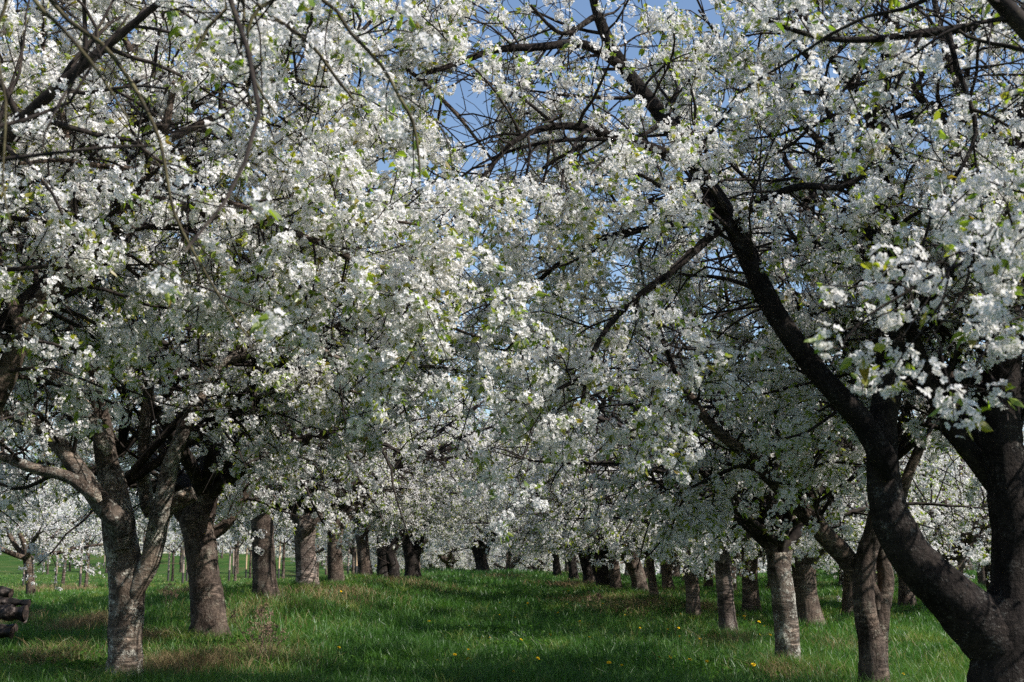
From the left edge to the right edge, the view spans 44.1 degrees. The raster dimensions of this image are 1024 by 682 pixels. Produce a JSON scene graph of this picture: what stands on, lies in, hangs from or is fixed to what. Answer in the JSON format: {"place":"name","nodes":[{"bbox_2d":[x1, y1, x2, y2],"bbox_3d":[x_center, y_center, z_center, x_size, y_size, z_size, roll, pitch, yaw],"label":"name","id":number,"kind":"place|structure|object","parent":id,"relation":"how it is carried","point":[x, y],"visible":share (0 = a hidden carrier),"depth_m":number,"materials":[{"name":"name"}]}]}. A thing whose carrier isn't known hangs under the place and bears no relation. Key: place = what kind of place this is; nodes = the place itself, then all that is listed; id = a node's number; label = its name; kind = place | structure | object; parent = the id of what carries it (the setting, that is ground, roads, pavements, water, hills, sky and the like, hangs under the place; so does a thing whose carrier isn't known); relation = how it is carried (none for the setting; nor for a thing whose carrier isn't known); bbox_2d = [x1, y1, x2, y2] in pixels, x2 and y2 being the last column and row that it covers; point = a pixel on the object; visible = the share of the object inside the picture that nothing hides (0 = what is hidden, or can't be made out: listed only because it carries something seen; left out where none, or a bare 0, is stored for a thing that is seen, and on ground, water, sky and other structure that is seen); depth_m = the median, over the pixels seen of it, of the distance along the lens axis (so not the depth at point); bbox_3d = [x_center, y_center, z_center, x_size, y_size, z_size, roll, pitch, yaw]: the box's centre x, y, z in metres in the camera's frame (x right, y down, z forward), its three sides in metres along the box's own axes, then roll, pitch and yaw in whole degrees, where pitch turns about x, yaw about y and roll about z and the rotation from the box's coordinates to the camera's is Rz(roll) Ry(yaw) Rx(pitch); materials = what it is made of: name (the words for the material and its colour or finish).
{"place":"outdoors","nodes":[
{"label":"outdoors","id":0,"kind":"place"},
{"bbox_2d":[0,552,986,681],"bbox_3d":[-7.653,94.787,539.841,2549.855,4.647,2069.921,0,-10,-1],"label":"ground","id":1,"kind":"structure","parent":0,"point":[9,564],"depth_m":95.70,"materials":[{"name":"green plant"}]},
{"bbox_2d":[22,569,24,585],"bbox_3d":[-23.799,11.019,61.691,0.170,2.352,0.112,-6,-12,33],"label":"wooden stake","id":2,"kind":"object","parent":1,"relation":"on","point":[23,582],"visible":0.3,"depth_m":61.57,"materials":[{"name":"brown wood"}]},
{"bbox_2d":[5,501,59,545],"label":"cherry tree","id":3,"kind":"object","parent":1,"relation":"on","point":[30,517],"visible":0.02,"depth_m":105.56,"materials":[{"name":"white plant"}]},
{"bbox_2d":[0,406,74,551],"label":"cherry tree","id":4,"kind":"object","parent":1,"relation":"on","point":[44,493],"visible":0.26,"depth_m":28.92,"materials":[{"name":"white plant"}]},
{"bbox_2d":[6,503,78,562],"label":"cherry tree","id":5,"kind":"object","parent":1,"relation":"on","point":[63,507],"visible":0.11,"depth_m":62.80,"materials":[{"name":"white plant"}]},
{"bbox_2d":[44,530,57,573],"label":"cherry tree","id":6,"kind":"object","parent":1,"relation":"on","point":[47,570],"visible":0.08,"depth_m":94.01,"materials":[{"name":"white plant"}]},
{"bbox_2d":[54,546,59,582],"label":"wooden stake","id":7,"kind":"object","parent":1,"relation":"on","point":[56,566],"visible":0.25,"depth_m":67.89,"materials":[{"name":"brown wood"}]},
{"bbox_2d":[50,526,85,570],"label":"cherry tree","id":8,"kind":"object","parent":1,"relation":"on","point":[71,551],"visible":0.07,"depth_m":101.90,"materials":[{"name":"white plant"}]},
{"bbox_2d":[0,454,142,595],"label":"cherry tree","id":9,"kind":"object","parent":1,"relation":"on","point":[21,554],"visible":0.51,"depth_m":37.09,"materials":[{"name":"white plant"}]},
{"bbox_2d":[51,503,100,583],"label":"cherry tree","id":10,"kind":"object","parent":1,"relation":"on","point":[63,576],"visible":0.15,"depth_m":68.18,"materials":[{"name":"white plant"}]},
{"bbox_2d":[79,539,82,586],"bbox_3d":[-19.425,10.113,56.933,0.120,2.351,0.135,0,-10,-1],"label":"wooden stake","id":11,"kind":"object","parent":1,"relation":"on","point":[80,575],"visible":0.67,"depth_m":56.85,"materials":[{"name":"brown wood"}]},
{"bbox_2d":[63,506,102,586],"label":"cherry tree","id":12,"kind":"object","parent":1,"relation":"on","point":[89,538],"visible":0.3,"depth_m":57.29,"materials":[{"name":"white plant"}]},
{"bbox_2d":[75,532,98,567],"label":"cherry tree","id":13,"kind":"object","parent":1,"relation":"on","point":[86,542],"visible":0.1,"depth_m":112.89,"materials":[{"name":"white plant"}]},
{"bbox_2d":[136,517,143,542],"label":"cherry tree","id":14,"kind":"object","parent":1,"relation":"on","point":[140,529],"visible":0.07,"depth_m":150.94,"materials":[{"name":"white plant"}]},
{"bbox_2d":[136,511,146,543],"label":"cherry tree","id":15,"kind":"object","parent":1,"relation":"on","point":[144,532],"visible":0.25,"depth_m":136.23,"materials":[{"name":"white plant"}]},
{"bbox_2d":[136,518,147,538],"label":"cherry tree","id":16,"kind":"object","parent":1,"relation":"on","point":[137,522],"visible":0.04,"depth_m":121.50,"materials":[{"name":"white plant"}]},
{"bbox_2d":[167,544,170,580],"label":"wooden stake","id":17,"kind":"object","parent":1,"relation":"on","point":[168,572],"visible":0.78,"depth_m":72.45,"materials":[{"name":"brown wood"}]},
{"bbox_2d":[162,582,178,608],"bbox_3d":[-6.405,4.789,23.664,0.323,0.534,0.273,3,-10,-16],"label":"dead stalk plant","id":18,"kind":"object","parent":1,"relation":"on","point":[170,593],"visible":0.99,"depth_m":23.68,"materials":[{"name":"plant"}]},
{"bbox_2d":[164,525,182,580],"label":"cherry tree","id":19,"kind":"object","parent":1,"relation":"on","point":[173,556],"visible":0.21,"depth_m":72.68,"materials":[{"name":"white plant"}]},
{"bbox_2d":[168,516,181,543],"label":"cherry tree","id":20,"kind":"object","parent":1,"relation":"on","point":[176,534],"visible":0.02,"depth_m":69.82,"materials":[{"name":"white plant"}]},
{"bbox_2d":[168,520,182,571],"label":"cherry tree","id":21,"kind":"object","parent":1,"relation":"on","point":[181,556],"visible":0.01,"depth_m":99.20,"materials":[{"name":"plant"}]},
{"bbox_2d":[181,542,184,582],"bbox_3d":[-15.554,10.610,59.801,0.116,2.351,0.136,0,-10,-1],"label":"wooden stake","id":22,"kind":"object","parent":1,"relation":"on","point":[183,565],"visible":0.55,"depth_m":59.77,"materials":[{"name":"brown wood"}]},
{"bbox_2d":[167,509,221,555],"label":"cherry tree","id":23,"kind":"object","parent":1,"relation":"on","point":[178,542],"visible":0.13,"depth_m":59.33,"materials":[{"name":"white plant"}]},
{"bbox_2d":[0,0,452,340],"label":"cherry tree","id":24,"kind":"object","parent":1,"relation":"on","point":[266,321],"visible":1,"depth_m":4.98,"materials":[{"name":"white plant"}]},
{"bbox_2d":[228,543,231,580],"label":"wooden stake","id":25,"kind":"object","parent":1,"relation":"on","point":[229,562],"visible":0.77,"depth_m":71.40,"materials":[{"name":"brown wood"}]},
{"bbox_2d":[217,528,248,573],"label":"cherry tree","id":26,"kind":"object","parent":1,"relation":"on","point":[237,553],"visible":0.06,"depth_m":96.41,"materials":[{"name":"white plant"}]},
{"bbox_2d":[232,546,233,573],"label":"wooden stake","id":27,"kind":"object","parent":1,"relation":"on","point":[233,563],"visible":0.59,"depth_m":96.18,"materials":[{"name":"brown wood"}]},
{"bbox_2d":[218,522,251,580],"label":"cherry tree","id":28,"kind":"object","parent":1,"relation":"on","point":[235,559],"visible":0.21,"depth_m":71.69,"materials":[{"name":"white plant"}]},
{"bbox_2d":[227,529,251,577],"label":"cherry tree","id":29,"kind":"object","parent":1,"relation":"on","point":[245,547],"visible":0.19,"depth_m":89.42,"materials":[{"name":"white plant"}]},
{"bbox_2d":[0,152,479,639],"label":"cherry tree","id":30,"kind":"object","parent":1,"relation":"on","point":[201,531],"visible":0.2,"depth_m":18.39,"materials":[{"name":"white plant"}]},
{"bbox_2d":[245,548,247,577],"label":"wooden stake","id":31,"kind":"object","parent":1,"relation":"on","point":[246,564],"visible":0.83,"depth_m":89.14,"materials":[{"name":"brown wood"}]},
{"bbox_2d":[71,189,478,606],"bbox_3d":[-4.436,1.075,25.002,8.234,8.718,8.456,-4,-11,24],"label":"cherry tree","id":32,"kind":"object","parent":1,"relation":"on","point":[264,578],"visible":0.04,"depth_m":24.48,"materials":[{"name":"white plant"}]},
{"bbox_2d":[278,543,280,577],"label":"wooden stake","id":33,"kind":"object","parent":1,"relation":"on","point":[279,560],"visible":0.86,"depth_m":76.26,"materials":[{"name":"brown wood"}]},
{"bbox_2d":[0,0,567,678],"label":"cherry tree","id":34,"kind":"object","parent":1,"relation":"on","point":[132,566],"visible":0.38,"depth_m":13.51,"materials":[{"name":"white plant"}]},
{"bbox_2d":[274,517,293,578],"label":"cherry tree","id":35,"kind":"object","parent":1,"relation":"on","point":[283,554],"visible":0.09,"depth_m":76.54,"materials":[{"name":"white plant"}]},
{"bbox_2d":[0,0,591,525],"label":"cherry tree","id":36,"kind":"object","parent":1,"relation":"on","point":[30,316],"visible":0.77,"depth_m":8.69,"materials":[{"name":"white plant"}]},
{"bbox_2d":[273,517,351,568],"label":"cherry tree","id":37,"kind":"object","parent":1,"relation":"on","point":[290,542],"visible":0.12,"depth_m":90.84,"materials":[{"name":"white plant"}]},
{"bbox_2d":[277,531,373,564],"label":"cherry tree","id":38,"kind":"object","parent":1,"relation":"on","point":[320,554],"visible":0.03,"depth_m":96.74,"materials":[{"name":"white plant"}]},
{"bbox_2d":[136,307,527,588],"bbox_3d":[-4.570,2.686,30.928,9.113,7.342,7.928,-6,-11,31],"label":"cherry tree","id":39,"kind":"object","parent":1,"relation":"on","point":[305,552],"visible":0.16,"depth_m":30.00,"materials":[{"name":"grey plant"}]},
{"bbox_2d":[318,528,376,573],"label":"cherry tree","id":40,"kind":"object","parent":1,"relation":"on","point":[353,558],"visible":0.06,"depth_m":71.66,"materials":[{"name":"plant"}]},
{"bbox_2d":[347,540,349,575],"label":"wooden stake","id":41,"kind":"object","parent":1,"relation":"on","point":[348,558],"visible":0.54,"depth_m":71.42,"materials":[{"name":"brown wood"}]},
{"bbox_2d":[315,526,396,566],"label":"cherry tree","id":42,"kind":"object","parent":1,"relation":"on","point":[346,549],"visible":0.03,"depth_m":84.40,"materials":[{"name":"white plant"}]},
{"bbox_2d":[355,544,356,573],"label":"wooden stake","id":43,"kind":"object","parent":1,"relation":"on","point":[356,560],"visible":0.35,"depth_m":70.55,"materials":[{"name":"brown wood"}]},
{"bbox_2d":[218,363,498,582],"bbox_3d":[-5.263,3.508,35.440,8.015,7.297,10.299,-7,-12,33],"label":"cherry tree","id":44,"kind":"object","parent":1,"relation":"on","point":[335,562],"visible":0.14,"depth_m":36.33,"materials":[{"name":"white plant"}]},
{"bbox_2d":[343,547,430,571],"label":"cherry tree","id":45,"kind":"object","parent":1,"relation":"on","point":[376,561],"visible":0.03,"depth_m":115.22,"materials":[{"name":"white plant"}]},
{"bbox_2d":[273,375,515,575],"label":"cherry tree","id":46,"kind":"object","parent":1,"relation":"on","point":[364,565],"visible":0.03,"depth_m":40.73,"materials":[{"name":"white plant"}]},
{"bbox_2d":[342,534,446,566],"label":"cherry tree","id":47,"kind":"object","parent":1,"relation":"on","point":[401,558],"visible":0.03,"depth_m":88.31,"materials":[{"name":"white plant"}]},
{"bbox_2d":[343,519,448,567],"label":"cherry tree","id":48,"kind":"object","parent":1,"relation":"on","point":[427,542],"visible":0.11,"depth_m":82.21,"materials":[{"name":"white plant"}]},
{"bbox_2d":[279,413,517,577],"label":"cherry tree","id":49,"kind":"object","parent":1,"relation":"on","point":[411,553],"visible":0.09,"depth_m":51.15,"materials":[{"name":"white plant"}]},
{"bbox_2d":[318,394,498,577],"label":"cherry tree","id":50,"kind":"object","parent":1,"relation":"on","point":[387,562],"visible":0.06,"depth_m":46.18,"materials":[{"name":"white plant"}]},
{"bbox_2d":[1,473,832,574],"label":"distant blossom","id":51,"kind":"object","parent":1,"relation":"on","point":[760,567],"visible":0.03,"depth_m":151.20,"materials":[{"name":"white plant"}]},
{"bbox_2d":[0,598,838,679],"bbox_3d":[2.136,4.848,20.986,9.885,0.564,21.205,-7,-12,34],"label":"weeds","id":52,"kind":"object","parent":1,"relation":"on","point":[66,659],"visible":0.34,"depth_m":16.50,"materials":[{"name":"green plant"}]},
{"bbox_2d":[400,538,473,569],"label":"cherry tree","id":53,"kind":"object","parent":1,"relation":"on","point":[426,563],"visible":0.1,"depth_m":105.69,"materials":[{"name":"white plant"}]},
{"bbox_2d":[401,502,510,569],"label":"cherry tree","id":54,"kind":"object","parent":1,"relation":"on","point":[456,557],"visible":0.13,"depth_m":87.22,"materials":[{"name":"white plant"}]},
{"bbox_2d":[427,538,521,570],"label":"cherry tree","id":55,"kind":"object","parent":1,"relation":"on","point":[462,565],"visible":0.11,"depth_m":103.91,"materials":[{"name":"white plant"}]},
{"bbox_2d":[421,487,529,571],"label":"cherry tree","id":56,"kind":"object","parent":1,"relation":"on","point":[478,549],"visible":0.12,"depth_m":70.61,"materials":[{"name":"white plant"}]},
{"bbox_2d":[0,568,964,681],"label":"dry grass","id":57,"kind":"structure","parent":1,"relation":"on","point":[87,622],"depth_m":19.80,"materials":[{"name":"plant"}]},
{"bbox_2d":[445,533,542,570],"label":"cherry tree","id":58,"kind":"object","parent":1,"relation":"on","point":[513,563],"visible":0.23,"depth_m":90.14,"materials":[{"name":"white plant"}]},
{"bbox_2d":[473,544,551,569],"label":"cherry tree","id":59,"kind":"object","parent":1,"relation":"on","point":[521,561],"visible":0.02,"depth_m":109.36,"materials":[{"name":"white plant"}]},
{"bbox_2d":[474,481,561,576],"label":"cherry tree","id":60,"kind":"object","parent":1,"relation":"on","point":[556,566],"depth_m":64.87,"materials":[{"name":"white plant"}]},
{"bbox_2d":[472,546,564,571],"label":"cherry tree","id":61,"kind":"object","parent":1,"relation":"on","point":[540,565],"visible":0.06,"depth_m":94.07,"materials":[{"name":"white plant"}]},
{"bbox_2d":[453,443,594,581],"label":"cherry tree","id":62,"kind":"object","parent":1,"relation":"on","point":[587,572],"visible":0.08,"depth_m":51.91,"materials":[{"name":"white plant"}]},
{"bbox_2d":[438,498,645,578],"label":"cherry tree","id":63,"kind":"object","parent":1,"relation":"on","point":[572,568],"visible":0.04,"depth_m":58.16,"materials":[{"name":"white plant"}]},
{"bbox_2d":[468,398,622,589],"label":"cherry tree","id":64,"kind":"object","parent":1,"relation":"on","point":[615,578],"visible":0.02,"depth_m":41.22,"materials":[{"name":"white plant"}]},
{"bbox_2d":[539,551,580,571],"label":"cherry tree","id":65,"kind":"object","parent":1,"relation":"on","point":[566,564],"visible":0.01,"depth_m":86.65,"materials":[{"name":"white plant"}]},
{"bbox_2d":[543,560,580,571],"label":"cherry tree","id":66,"kind":"object","parent":1,"relation":"on","point":[545,570],"visible":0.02,"depth_m":113.86,"materials":[{"name":"white plant"}]},
{"bbox_2d":[487,426,637,586],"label":"cherry tree","id":67,"kind":"object","parent":1,"relation":"on","point":[602,575],"depth_m":46.54,"materials":[{"name":"white plant"}]},
{"bbox_2d":[472,363,706,596],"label":"cherry tree","id":68,"kind":"object","parent":1,"relation":"on","point":[652,582],"visible":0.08,"depth_m":31.94,"materials":[{"name":"white plant"}]},
{"bbox_2d":[586,591,602,603],"bbox_3d":[2.022,6.356,31.088,0.558,0.449,0.411,-7,-12,33],"label":"dead stalk plant","id":69,"kind":"object","parent":1,"relation":"on","point":[599,595],"visible":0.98,"depth_m":31.00,"materials":[{"name":"plant"}]},
{"bbox_2d":[460,385,734,591],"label":"cherry tree","id":70,"kind":"object","parent":1,"relation":"on","point":[638,579],"visible":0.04,"depth_m":36.19,"materials":[{"name":"white plant"}]},
{"bbox_2d":[564,558,643,572],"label":"cherry tree","id":71,"kind":"object","parent":1,"relation":"on","point":[580,570],"visible":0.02,"depth_m":96.81,"materials":[{"name":"white plant"}]},
{"bbox_2d":[576,554,660,578],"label":"cherry tree","id":72,"kind":"object","parent":1,"relation":"on","point":[645,568],"depth_m":59.03,"materials":[{"name":"brown plant"}]},
{"bbox_2d":[484,246,832,616],"bbox_3d":[3.506,2.208,26.938,8.250,8.099,8.669,0,-10,-1],"label":"cherry tree","id":73,"kind":"object","parent":1,"relation":"on","point":[691,580],"visible":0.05,"depth_m":25.97,"materials":[{"name":"white plant"}]},
{"bbox_2d":[604,453,712,589],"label":"cherry tree","id":74,"kind":"object","parent":1,"relation":"on","point":[666,574],"depth_m":45.16,"materials":[{"name":"brown plant"}]},
{"bbox_2d":[639,552,680,576],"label":"cherry tree","id":75,"kind":"object","parent":1,"relation":"on","point":[677,572],"depth_m":64.84,"materials":[{"name":"brown plant"}]},
{"bbox_2d":[335,0,1023,681],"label":"cherry tree","id":76,"kind":"object","parent":1,"relation":"on","point":[983,628],"visible":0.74,"depth_m":10.30,"materials":[{"name":"white plant"}]},
{"bbox_2d":[641,554,741,587],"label":"cherry tree","id":77,"kind":"object","parent":1,"relation":"on","point":[708,582],"visible":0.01,"depth_m":47.15,"materials":[{"name":"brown plant"}]},
{"bbox_2d":[437,151,990,660],"bbox_3d":[3.361,1.129,16.337,8.651,6.675,7.560,0,-10,-1],"label":"cherry tree","id":78,"kind":"object","parent":1,"relation":"on","point":[725,497],"visible":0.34,"depth_m":15.16,"materials":[{"name":"white plant"}]},
{"bbox_2d":[452,207,983,633],"bbox_3d":[2.975,1.409,21.947,9.502,8.016,10.086,0,-10,-1],"label":"cherry tree","id":79,"kind":"object","parent":1,"relation":"on","point":[725,594],"visible":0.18,"depth_m":21.08,"materials":[{"name":"grey plant"}]},
{"bbox_2d":[673,550,766,589],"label":"cherry tree","id":80,"kind":"object","parent":1,"relation":"on","point":[734,568],"depth_m":43.21,"materials":[{"name":"brown plant"}]},
{"bbox_2d":[701,552,741,578],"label":"cherry tree","id":81,"kind":"object","parent":1,"relation":"on","point":[739,569],"depth_m":57.15,"materials":[{"name":"brown plant"}]},
{"bbox_2d":[622,390,862,612],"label":"cherry tree","id":82,"kind":"object","parent":1,"relation":"on","point":[750,593],"depth_m":29.36,"materials":[{"name":"brown plant"}]},
{"bbox_2d":[570,355,964,627],"bbox_3d":[5.647,2.969,25.264,8.238,6.074,8.197,4,-11,-22],"label":"cherry tree","id":83,"kind":"object","parent":1,"relation":"on","point":[808,607],"visible":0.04,"depth_m":25.34,"materials":[{"name":"white plant"}]},
{"bbox_2d":[546,0,1023,681],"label":"cherry tree","id":84,"kind":"object","parent":1,"relation":"on","point":[860,566],"visible":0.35,"depth_m":12.61,"materials":[{"name":"white plant"}]},
{"bbox_2d":[838,569,842,585],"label":"cherry tree","id":85,"kind":"object","parent":1,"relation":"on","point":[840,581],"depth_m":47.22,"materials":[{"name":"brown plant"}]},
{"bbox_2d":[706,364,987,616],"bbox_3d":[7.770,3.527,28.632,8.002,6.013,7.507,-1,-10,8],"label":"cherry tree","id":86,"kind":"object","parent":1,"relation":"on","point":[846,599],"visible":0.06,"depth_m":26.94,"materials":[{"name":"white plant"}]},
{"bbox_2d":[721,0,1023,439],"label":"cherry tree","id":87,"kind":"object","parent":1,"relation":"on","point":[1007,260],"visible":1,"depth_m":5.28,"materials":[{"name":"white plant"}]},
{"bbox_2d":[829,401,980,606],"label":"cherry tree","id":88,"kind":"object","parent":1,"relation":"on","point":[904,594],"visible":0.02,"depth_m":32.37,"materials":[{"name":"white plant"}]},
{"bbox_2d":[912,449,985,587],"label":"cherry tree","id":89,"kind":"object","parent":1,"relation":"on","point":[981,577],"visible":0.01,"depth_m":40.40,"materials":[{"name":"brown plant"}]},
{"bbox_2d":[897,410,1023,572],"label":"cherry tree","id":90,"kind":"object","parent":1,"relation":"on","point":[969,538],"visible":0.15,"depth_m":28.33,"materials":[{"name":"white plant"}]},
{"bbox_2d":[951,451,972,569],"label":"cherry tree","id":91,"kind":"object","parent":1,"relation":"on","point":[965,559],"visible":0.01,"depth_m":53.20,"materials":[{"name":"plant"}]},
{"bbox_2d":[904,425,1023,590],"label":"cherry tree","id":92,"kind":"object","parent":1,"relation":"on","point":[987,572],"visible":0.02,"depth_m":30.57,"materials":[{"name":"white plant"}]},
{"bbox_3d":[-7.711,4.087,16.407,1.457,0.224,0.253,0,-10,-1],"label":"cut log","id":93,"kind":"object","parent":1,"relation":"on","visible":0},
{"bbox_2d":[0,624,14,638],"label":"cut log","id":94,"kind":"object","parent":93,"relation":"on","point":[6,631],"visible":1,"depth_m":16.21,"materials":[{"name":"brown wood"}]},
{"bbox_2d":[0,603,28,622],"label":"cut log","id":95,"kind":"object","parent":94,"relation":"on","point":[9,612],"visible":1,"depth_m":16.32,"materials":[{"name":"brown wood"}]},
{"bbox_2d":[0,596,31,606],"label":"cut log","id":96,"kind":"object","parent":95,"relation":"on","point":[13,601],"visible":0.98,"depth_m":16.46,"materials":[{"name":"brown wood"}]},
{"bbox_2d":[0,586,13,597],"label":"cut log","id":97,"kind":"object","parent":96,"relation":"on","point":[5,592],"visible":1,"depth_m":16.53,"materials":[{"name":"brown wood"}]},
{"bbox_3d":[-7.764,4.115,16.564,1.355,0.216,0.226,0,-10,-1],"label":"cut log","id":98,"kind":"object","parent":1,"relation":"on","visible":0},
{"bbox_2d":[5,623,17,631],"bbox_3d":[-6.860,3.887,16.621,0.729,0.347,0.164,-2,-10,13],"label":"cut log","id":99,"kind":"object","parent":98,"relation":"on","point":[15,625],"visible":0.43,"depth_m":16.58,"materials":[{"name":"brown wood"}]},
{"bbox_3d":[-3.238,4.004,15.587,1.183,0.130,1.235,0,-10,-1],"label":"soil mound","id":100,"kind":"object","parent":1,"relation":"on","visible":0},
{"bbox_2d":[230,603,287,663],"bbox_3d":[-3.120,3.627,15.565,0.694,0.796,0.899,0,-10,-1],"label":"dead stalk plant","id":101,"kind":"object","parent":100,"relation":"on","point":[269,630],"visible":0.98,"depth_m":15.61,"materials":[{"name":"beige plant"}]},
{"bbox_2d":[0,0,1023,557],"label":"sky","id":102,"kind":"structure","parent":0,"point":[583,7],"materials":[{"name":"blue"}]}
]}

